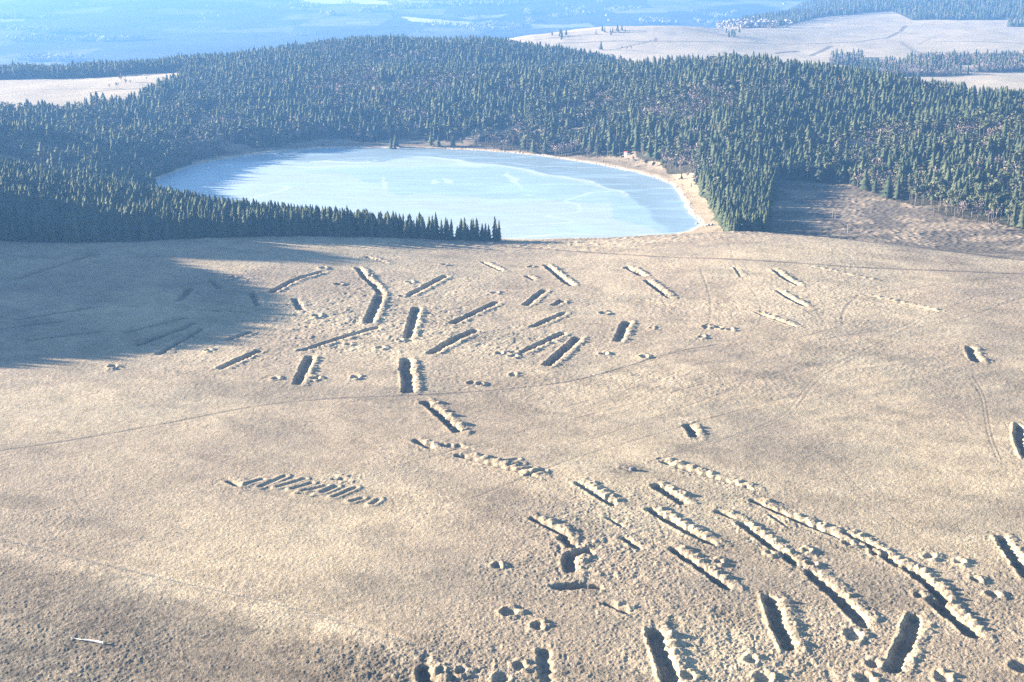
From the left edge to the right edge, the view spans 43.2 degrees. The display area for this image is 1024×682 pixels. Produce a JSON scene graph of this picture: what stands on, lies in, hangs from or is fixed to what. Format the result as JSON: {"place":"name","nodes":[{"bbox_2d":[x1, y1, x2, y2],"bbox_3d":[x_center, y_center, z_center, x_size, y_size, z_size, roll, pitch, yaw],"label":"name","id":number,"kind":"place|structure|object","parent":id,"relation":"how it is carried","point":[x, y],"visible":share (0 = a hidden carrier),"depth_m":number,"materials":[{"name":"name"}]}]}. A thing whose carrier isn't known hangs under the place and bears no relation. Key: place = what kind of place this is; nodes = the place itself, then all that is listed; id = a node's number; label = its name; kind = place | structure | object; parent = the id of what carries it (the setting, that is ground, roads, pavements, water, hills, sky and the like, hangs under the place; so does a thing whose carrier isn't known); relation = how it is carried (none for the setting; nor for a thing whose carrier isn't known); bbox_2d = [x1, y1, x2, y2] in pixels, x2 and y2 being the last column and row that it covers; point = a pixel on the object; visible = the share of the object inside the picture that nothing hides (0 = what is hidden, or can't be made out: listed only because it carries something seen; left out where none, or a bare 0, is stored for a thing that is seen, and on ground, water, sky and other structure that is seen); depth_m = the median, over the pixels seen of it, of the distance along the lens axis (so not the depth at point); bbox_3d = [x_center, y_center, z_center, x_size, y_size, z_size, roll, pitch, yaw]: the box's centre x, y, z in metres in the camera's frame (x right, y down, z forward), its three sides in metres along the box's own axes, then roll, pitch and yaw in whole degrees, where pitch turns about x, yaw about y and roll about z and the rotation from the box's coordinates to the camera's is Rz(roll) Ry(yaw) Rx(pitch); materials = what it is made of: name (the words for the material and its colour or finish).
{"place":"outdoors","nodes":[
{"label":"outdoors","id":0,"kind":"place"},
{"bbox_2d":[155,148,698,238],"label":"lake ice","id":1,"kind":"structure","parent":0,"point":[520,196],"depth_m":1350.69,"materials":[{"name":"white ice"}]},
{"bbox_2d":[0,0,1023,681],"bbox_3d":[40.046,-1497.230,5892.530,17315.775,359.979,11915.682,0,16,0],"label":"ground","id":2,"kind":"structure","parent":0,"point":[806,418],"depth_m":611.02,"materials":[{"name":"beige plant"}]},
{"bbox_2d":[71,635,103,643],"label":"fallen dead tree","id":3,"kind":"object","parent":2,"relation":"on","point":[100,642],"visible":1,"depth_m":417.99,"materials":[{"name":"grey wood"}]},
{"bbox_2d":[100,217,108,241],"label":"spruce tree","id":4,"kind":"object","parent":2,"relation":"on","point":[104,235],"visible":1,"depth_m":964.70,"materials":[{"name":"green plant"}]},
{"bbox_2d":[114,212,123,238],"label":"spruce tree","id":5,"kind":"object","parent":2,"relation":"on","point":[118,230],"visible":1,"depth_m":972.03,"materials":[{"name":"green plant"}]},
{"bbox_2d":[122,215,132,241],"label":"spruce tree","id":6,"kind":"object","parent":2,"relation":"on","point":[127,234],"visible":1,"depth_m":965.15,"materials":[{"name":"green plant"}]},
{"bbox_2d":[161,210,170,237],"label":"spruce tree","id":7,"kind":"object","parent":2,"relation":"on","point":[163,227],"visible":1,"depth_m":979.46,"materials":[{"name":"green plant"}]},
{"bbox_2d":[170,210,179,237],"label":"spruce tree","id":8,"kind":"object","parent":2,"relation":"on","point":[174,227],"visible":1,"depth_m":980.02,"materials":[{"name":"green plant"}]},
{"bbox_2d":[177,212,185,238],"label":"spruce tree","id":9,"kind":"object","parent":2,"relation":"on","point":[181,231],"visible":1,"depth_m":978.11,"materials":[{"name":"green plant"}]},
{"bbox_2d":[182,210,187,236],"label":"spruce tree","id":10,"kind":"object","parent":2,"relation":"on","point":[185,225],"visible":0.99,"depth_m":980.26,"materials":[{"name":"green plant"}]},
{"bbox_2d":[193,215,202,237],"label":"spruce tree","id":11,"kind":"object","parent":2,"relation":"on","point":[197,229],"visible":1,"depth_m":979.42,"materials":[{"name":"green plant"}]},
{"bbox_2d":[198,215,203,235],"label":"spruce tree","id":12,"kind":"object","parent":2,"relation":"on","point":[200,224],"visible":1,"depth_m":985.75,"materials":[{"name":"green plant"}]},
{"bbox_2d":[202,210,209,235],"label":"spruce tree","id":13,"kind":"object","parent":2,"relation":"on","point":[204,226],"visible":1,"depth_m":988.79,"materials":[{"name":"green plant"}]},
{"bbox_2d":[206,214,211,235],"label":"spruce tree","id":14,"kind":"object","parent":2,"relation":"on","point":[209,225],"visible":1,"depth_m":988.98,"materials":[{"name":"green plant"}]},
{"bbox_2d":[210,212,216,236],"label":"spruce tree","id":15,"kind":"object","parent":2,"relation":"on","point":[213,229],"visible":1,"depth_m":984.85,"materials":[{"name":"green plant"}]},
{"bbox_2d":[213,204,219,226],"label":"spruce tree","id":16,"kind":"object","parent":2,"relation":"on","point":[215,213],"visible":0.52,"depth_m":996.89,"materials":[{"name":"green plant"}]},
{"bbox_2d":[216,221,221,237],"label":"spruce tree","id":17,"kind":"object","parent":2,"relation":"on","point":[219,235],"visible":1,"depth_m":983.50,"materials":[{"name":"green plant"}]},
{"bbox_2d":[220,213,229,236],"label":"spruce tree","id":18,"kind":"object","parent":2,"relation":"on","point":[223,226],"visible":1,"depth_m":984.59,"materials":[{"name":"green plant"}]},
{"bbox_2d":[225,218,231,236],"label":"spruce tree","id":19,"kind":"object","parent":2,"relation":"on","point":[228,227],"visible":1,"depth_m":986.74,"materials":[{"name":"green plant"}]},
{"bbox_2d":[232,217,237,235],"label":"spruce tree","id":20,"kind":"object","parent":2,"relation":"on","point":[234,228],"visible":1,"depth_m":990.99,"materials":[{"name":"green plant"}]},
{"bbox_2d":[235,216,243,236],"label":"spruce tree","id":21,"kind":"object","parent":2,"relation":"on","point":[239,230],"visible":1,"depth_m":985.99,"materials":[{"name":"green plant"}]},
{"bbox_2d":[236,204,242,220],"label":"spruce tree","id":22,"kind":"object","parent":2,"relation":"on","point":[239,212],"visible":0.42,"depth_m":1005.11,"materials":[{"name":"green plant"}]},
{"bbox_2d":[241,209,249,236],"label":"spruce tree","id":23,"kind":"object","parent":2,"relation":"on","point":[245,228],"visible":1,"depth_m":987.20,"materials":[{"name":"green plant"}]},
{"bbox_2d":[247,210,254,234],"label":"spruce tree","id":24,"kind":"object","parent":2,"relation":"on","point":[250,227],"visible":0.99,"depth_m":993.36,"materials":[{"name":"green plant"}]},
{"bbox_2d":[252,205,265,235],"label":"spruce tree","id":25,"kind":"object","parent":2,"relation":"on","point":[258,228],"visible":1,"depth_m":991.62,"materials":[{"name":"green plant"}]},
{"bbox_2d":[263,205,266,232],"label":"spruce tree","id":26,"kind":"object","parent":2,"relation":"on","point":[265,218],"visible":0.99,"depth_m":996.30,"materials":[{"name":"green plant"}]},
{"bbox_2d":[1,538,530,681],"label":"post and wire fence","id":27,"kind":"object","parent":2,"relation":"on","point":[261,600],"visible":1,"depth_m":440.25,"materials":[{"name":"brown wood"}]},
{"bbox_2d":[269,206,274,233],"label":"spruce tree","id":28,"kind":"object","parent":2,"relation":"on","point":[271,220],"visible":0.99,"depth_m":995.85,"materials":[{"name":"green plant"}]},
{"bbox_2d":[271,208,282,235],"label":"spruce tree","id":29,"kind":"object","parent":2,"relation":"on","point":[277,228],"visible":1,"depth_m":993.19,"materials":[{"name":"green plant"}]},
{"bbox_2d":[282,209,293,236],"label":"spruce tree","id":30,"kind":"object","parent":2,"relation":"on","point":[287,221],"visible":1,"depth_m":993.65,"materials":[{"name":"green plant"}]},
{"bbox_2d":[290,208,301,235],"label":"spruce tree","id":31,"kind":"object","parent":2,"relation":"on","point":[295,229],"visible":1,"depth_m":995.16,"materials":[{"name":"green plant"}]},
{"bbox_2d":[297,207,301,230],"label":"spruce tree","id":32,"kind":"object","parent":2,"relation":"on","point":[299,217],"visible":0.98,"depth_m":1002.26,"materials":[{"name":"green plant"}]},
{"bbox_2d":[299,207,308,235],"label":"spruce tree","id":33,"kind":"object","parent":2,"relation":"on","point":[304,228],"visible":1,"depth_m":998.26,"materials":[{"name":"green plant"}]},
{"bbox_2d":[306,208,316,235],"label":"spruce tree","id":34,"kind":"object","parent":2,"relation":"on","point":[311,225],"visible":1,"depth_m":999.26,"materials":[{"name":"green plant"}]},
{"bbox_2d":[312,205,323,234],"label":"spruce tree","id":35,"kind":"object","parent":2,"relation":"on","point":[315,217],"visible":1,"depth_m":1000.64,"materials":[{"name":"green plant"}]},
{"bbox_2d":[314,212,323,235],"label":"spruce tree","id":36,"kind":"object","parent":2,"relation":"on","point":[317,224],"visible":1,"depth_m":1001.24,"materials":[{"name":"green plant"}]},
{"bbox_2d":[320,208,326,233],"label":"spruce tree","id":37,"kind":"object","parent":2,"relation":"on","point":[323,223],"visible":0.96,"depth_m":1010.04,"materials":[{"name":"green plant"}]},
{"bbox_2d":[325,215,332,235],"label":"spruce tree","id":38,"kind":"object","parent":2,"relation":"on","point":[329,232],"visible":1,"depth_m":1002.70,"materials":[{"name":"green plant"}]},
{"bbox_2d":[331,207,335,234],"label":"spruce tree","id":39,"kind":"object","parent":2,"relation":"on","point":[333,219],"visible":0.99,"depth_m":1005.65,"materials":[{"name":"green plant"}]},
{"bbox_2d":[333,210,343,236],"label":"spruce tree","id":40,"kind":"object","parent":2,"relation":"on","point":[337,224],"visible":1,"depth_m":1002.62,"materials":[{"name":"green plant"}]},
{"bbox_2d":[337,208,347,235],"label":"spruce tree","id":41,"kind":"object","parent":2,"relation":"on","point":[342,218],"visible":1,"depth_m":1003.22,"materials":[{"name":"green plant"}]},
{"bbox_2d":[341,206,354,236],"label":"spruce tree","id":42,"kind":"object","parent":2,"relation":"on","point":[348,227],"visible":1,"depth_m":1003.00,"materials":[{"name":"green plant"}]},
{"bbox_2d":[356,214,364,235],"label":"spruce tree","id":43,"kind":"object","parent":2,"relation":"on","point":[360,231],"visible":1,"depth_m":1010.89,"materials":[{"name":"green plant"}]},
{"bbox_2d":[364,217,369,235],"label":"spruce tree","id":44,"kind":"object","parent":2,"relation":"on","point":[367,230],"visible":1,"depth_m":1011.95,"materials":[{"name":"green plant"}]},
{"bbox_2d":[364,210,373,235],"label":"spruce tree","id":45,"kind":"object","parent":2,"relation":"on","point":[368,218],"visible":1,"depth_m":1012.47,"materials":[{"name":"green plant"}]},
{"bbox_2d":[369,217,374,235],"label":"spruce tree","id":46,"kind":"object","parent":2,"relation":"on","point":[371,232],"visible":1,"depth_m":1010.85,"materials":[{"name":"green plant"}]},
{"bbox_2d":[378,220,385,236],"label":"spruce tree","id":47,"kind":"object","parent":2,"relation":"on","point":[382,231],"visible":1,"depth_m":1009.00,"materials":[{"name":"green plant"}]},
{"bbox_2d":[385,220,389,236],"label":"spruce tree","id":48,"kind":"object","parent":2,"relation":"on","point":[387,231],"visible":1,"depth_m":1009.81,"materials":[{"name":"green plant"}]},
{"bbox_2d":[388,221,394,237],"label":"spruce tree","id":49,"kind":"object","parent":2,"relation":"on","point":[391,232],"visible":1,"depth_m":1010.38,"materials":[{"name":"green plant"}]},
{"bbox_2d":[393,214,400,236],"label":"spruce tree","id":50,"kind":"object","parent":2,"relation":"on","point":[395,231],"visible":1,"depth_m":1015.92,"materials":[{"name":"green plant"}]},
{"bbox_2d":[0,0,794,61],"bbox_3d":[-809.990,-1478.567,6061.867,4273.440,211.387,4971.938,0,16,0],"label":"village houses","id":51,"kind":"structure","parent":2,"relation":"on","point":[749,23],"depth_m":6871.26,"materials":[{"name":"plaster"},{"name":"roof tile"},{"name":"snow"}]},
{"bbox_2d":[402,220,410,238],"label":"spruce tree","id":52,"kind":"object","parent":2,"relation":"on","point":[405,234],"visible":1,"depth_m":1011.85,"materials":[{"name":"green plant"}]},
{"bbox_2d":[408,216,412,236],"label":"spruce tree","id":53,"kind":"object","parent":2,"relation":"on","point":[410,224],"visible":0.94,"depth_m":1020.71,"materials":[{"name":"green plant"}]},
{"bbox_2d":[411,220,417,237],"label":"spruce tree","id":54,"kind":"object","parent":2,"relation":"on","point":[414,233],"visible":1,"depth_m":1015.50,"materials":[{"name":"green plant"}]},
{"bbox_2d":[418,214,426,237],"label":"spruce tree","id":55,"kind":"object","parent":2,"relation":"on","point":[421,231],"visible":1,"depth_m":1013.90,"materials":[{"name":"green plant"}]},
{"bbox_2d":[426,217,430,236],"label":"spruce tree","id":56,"kind":"object","parent":2,"relation":"on","point":[428,224],"visible":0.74,"depth_m":1025.36,"materials":[{"name":"green plant"}]},
{"bbox_2d":[431,221,436,239],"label":"spruce tree","id":57,"kind":"object","parent":2,"relation":"on","point":[434,234],"visible":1,"depth_m":1013.03,"materials":[{"name":"green plant"}]},
{"bbox_2d":[438,220,444,239],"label":"spruce tree","id":58,"kind":"object","parent":2,"relation":"on","point":[441,233],"visible":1,"depth_m":1015.80,"materials":[{"name":"green plant"}]},
{"bbox_2d":[442,217,448,238],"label":"spruce tree","id":59,"kind":"object","parent":2,"relation":"on","point":[445,228],"visible":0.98,"depth_m":1022.11,"materials":[{"name":"green plant"}]},
{"bbox_2d":[448,223,453,239],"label":"spruce tree","id":60,"kind":"object","parent":2,"relation":"on","point":[450,235],"visible":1,"depth_m":1016.33,"materials":[{"name":"green plant"}]},
{"bbox_2d":[454,226,460,239],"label":"spruce tree","id":61,"kind":"object","parent":2,"relation":"on","point":[457,234],"visible":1,"depth_m":1014.97,"materials":[{"name":"green plant"}]},
{"bbox_2d":[459,217,468,240],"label":"spruce tree","id":62,"kind":"object","parent":2,"relation":"on","point":[464,235],"visible":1,"depth_m":1015.54,"materials":[{"name":"green plant"}]},
{"bbox_2d":[468,220,474,240],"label":"spruce tree","id":63,"kind":"object","parent":2,"relation":"on","point":[471,233],"visible":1,"depth_m":1014.43,"materials":[{"name":"green plant"}]},
{"bbox_2d":[473,217,480,240],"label":"spruce tree","id":64,"kind":"object","parent":2,"relation":"on","point":[476,231],"visible":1,"depth_m":1017.53,"materials":[{"name":"green plant"}]},
{"bbox_2d":[478,224,483,240],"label":"spruce tree","id":65,"kind":"object","parent":2,"relation":"on","point":[481,233],"visible":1,"depth_m":1020.72,"materials":[{"name":"green plant"}]},
{"bbox_2d":[482,223,489,240],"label":"spruce tree","id":66,"kind":"object","parent":2,"relation":"on","point":[485,237],"visible":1,"depth_m":1017.04,"materials":[{"name":"green plant"}]},
{"bbox_2d":[490,216,499,240],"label":"spruce tree","id":67,"kind":"object","parent":2,"relation":"on","point":[494,227],"visible":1,"depth_m":1019.56,"materials":[{"name":"green plant"}]},
{"bbox_2d":[493,224,500,240],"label":"spruce tree","id":68,"kind":"object","parent":2,"relation":"on","point":[496,237],"visible":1,"depth_m":1017.33,"materials":[{"name":"green plant"}]},
{"bbox_2d":[497,221,502,240],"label":"spruce tree","id":69,"kind":"object","parent":2,"relation":"on","point":[499,231],"visible":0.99,"depth_m":1022.10,"materials":[{"name":"green plant"}]},
{"bbox_2d":[0,0,1023,234],"bbox_3d":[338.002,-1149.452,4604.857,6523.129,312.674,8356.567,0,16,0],"label":"spruce wood","id":70,"kind":"object","parent":2,"relation":"on","point":[745,202],"visible":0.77,"depth_m":1624.27,"materials":[{"name":"green plant"}]},
{"bbox_2d":[0,0,1023,180],"bbox_3d":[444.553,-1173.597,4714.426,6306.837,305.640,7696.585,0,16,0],"label":"leafless wood","id":71,"kind":"object","parent":2,"relation":"on","point":[694,95],"visible":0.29,"depth_m":1737.60,"materials":[{"name":"brown plant"}]},
{"bbox_2d":[0,34,1023,179],"bbox_3d":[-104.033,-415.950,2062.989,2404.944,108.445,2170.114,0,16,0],"label":"pine wood","id":72,"kind":"object","parent":2,"relation":"on","point":[234,127],"visible":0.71,"depth_m":1697.96,"materials":[{"name":"green plant"}]},
{"bbox_2d":[822,161,831,179],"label":"pine tree","id":73,"kind":"object","parent":2,"relation":"on","point":[826,165],"visible":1,"depth_m":1321.66,"materials":[{"name":"green plant"}]},
{"bbox_2d":[831,163,840,175],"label":"pine tree","id":74,"kind":"object","parent":2,"relation":"on","point":[835,168],"visible":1,"depth_m":1323.16,"materials":[{"name":"green plant"}]},
{"bbox_2d":[852,170,862,186],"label":"leafless tree","id":75,"kind":"object","parent":2,"relation":"on","point":[859,175],"visible":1,"depth_m":1292.67,"materials":[{"name":"brown plant"}]},
{"bbox_2d":[893,159,900,177],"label":"pine tree","id":76,"kind":"object","parent":2,"relation":"on","point":[898,163],"visible":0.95,"depth_m":1293.42,"materials":[{"name":"green plant"}]},
{"bbox_2d":[912,185,919,199],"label":"pine tree","id":77,"kind":"object","parent":2,"relation":"on","point":[916,189],"visible":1,"depth_m":1192.00,"materials":[{"name":"green plant"}]},
{"bbox_2d":[913,178,921,198],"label":"pine tree","id":78,"kind":"object","parent":2,"relation":"on","point":[918,182],"visible":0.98,"depth_m":1214.63,"materials":[{"name":"green plant"}]},
{"bbox_2d":[919,183,926,204],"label":"pine tree","id":79,"kind":"object","parent":2,"relation":"on","point":[922,187],"visible":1,"depth_m":1189.95,"materials":[{"name":"green plant"}]},
{"bbox_2d":[927,192,936,209],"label":"pine tree","id":80,"kind":"object","parent":2,"relation":"on","point":[931,198],"visible":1,"depth_m":1166.87,"materials":[{"name":"green plant"}]},
{"bbox_2d":[928,181,936,190],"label":"pine tree","id":81,"kind":"object","parent":2,"relation":"on","point":[932,185],"visible":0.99,"depth_m":1189.12,"materials":[{"name":"green plant"}]},
{"bbox_2d":[933,187,945,205],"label":"pine tree","id":82,"kind":"object","parent":2,"relation":"on","point":[941,192],"visible":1,"depth_m":1162.80,"materials":[{"name":"green plant"}]},
{"bbox_2d":[937,182,946,205],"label":"pine tree","id":83,"kind":"object","parent":2,"relation":"on","point":[942,185],"visible":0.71,"depth_m":1177.47,"materials":[{"name":"green plant"}]},
{"bbox_2d":[950,198,960,215],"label":"pine tree","id":84,"kind":"object","parent":2,"relation":"on","point":[955,202],"visible":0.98,"depth_m":1138.00,"materials":[{"name":"green plant"}]},
{"bbox_2d":[959,200,968,216],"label":"leafless tree","id":85,"kind":"object","parent":2,"relation":"on","point":[962,207],"visible":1,"depth_m":1129.51,"materials":[{"name":"brown plant"}]},
{"bbox_2d":[963,175,977,184],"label":"pine tree","id":86,"kind":"object","parent":2,"relation":"on","point":[974,180],"visible":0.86,"depth_m":1186.21,"materials":[{"name":"green plant"}]},
{"bbox_2d":[968,181,975,194],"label":"pine tree","id":87,"kind":"object","parent":2,"relation":"on","point":[972,186],"visible":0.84,"depth_m":1175.01,"materials":[{"name":"green plant"}]},
{"bbox_2d":[969,197,978,212],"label":"pine tree","id":88,"kind":"object","parent":2,"relation":"on","point":[972,201],"visible":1,"depth_m":1126.94,"materials":[{"name":"green plant"}]},
{"bbox_2d":[973,196,986,212],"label":"leafless tree","id":89,"kind":"object","parent":2,"relation":"on","point":[980,206],"visible":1,"depth_m":1123.18,"materials":[{"name":"brown plant"}]},
{"bbox_2d":[984,182,991,191],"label":"pine tree","id":90,"kind":"object","parent":2,"relation":"on","point":[987,186],"visible":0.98,"depth_m":1157.53,"materials":[{"name":"green plant"}]},
{"bbox_2d":[986,175,999,190],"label":"pine tree","id":91,"kind":"object","parent":2,"relation":"on","point":[991,178],"visible":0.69,"depth_m":1181.38,"materials":[{"name":"green plant"}]},
{"bbox_2d":[989,202,997,222],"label":"pine tree","id":92,"kind":"object","parent":2,"relation":"on","point":[993,207],"visible":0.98,"depth_m":1101.79,"materials":[{"name":"green plant"}]},
{"bbox_2d":[989,179,1000,193],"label":"pine tree","id":93,"kind":"object","parent":2,"relation":"on","point":[995,184],"visible":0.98,"depth_m":1162.12,"materials":[{"name":"green plant"}]},
{"bbox_2d":[996,194,1005,213],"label":"pine tree","id":94,"kind":"object","parent":2,"relation":"on","point":[1000,197],"visible":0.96,"depth_m":1125.23,"materials":[{"name":"green plant"}]},
{"bbox_2d":[997,170,1008,180],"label":"pine tree","id":95,"kind":"object","parent":2,"relation":"on","point":[1001,176],"visible":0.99,"depth_m":1193.86,"materials":[{"name":"green plant"}]},
{"bbox_2d":[1000,167,1013,188],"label":"pine tree","id":96,"kind":"object","parent":2,"relation":"on","point":[1007,172],"visible":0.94,"depth_m":1199.94,"materials":[{"name":"green plant"}]},
{"bbox_2d":[1005,202,1017,223],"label":"pine tree","id":97,"kind":"object","parent":2,"relation":"on","point":[1011,207],"visible":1,"depth_m":1090.01,"materials":[{"name":"green plant"}]},
{"bbox_2d":[1009,178,1017,187],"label":"pine tree","id":98,"kind":"object","parent":2,"relation":"on","point":[1012,182],"visible":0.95,"depth_m":1165.48,"materials":[{"name":"green plant"}]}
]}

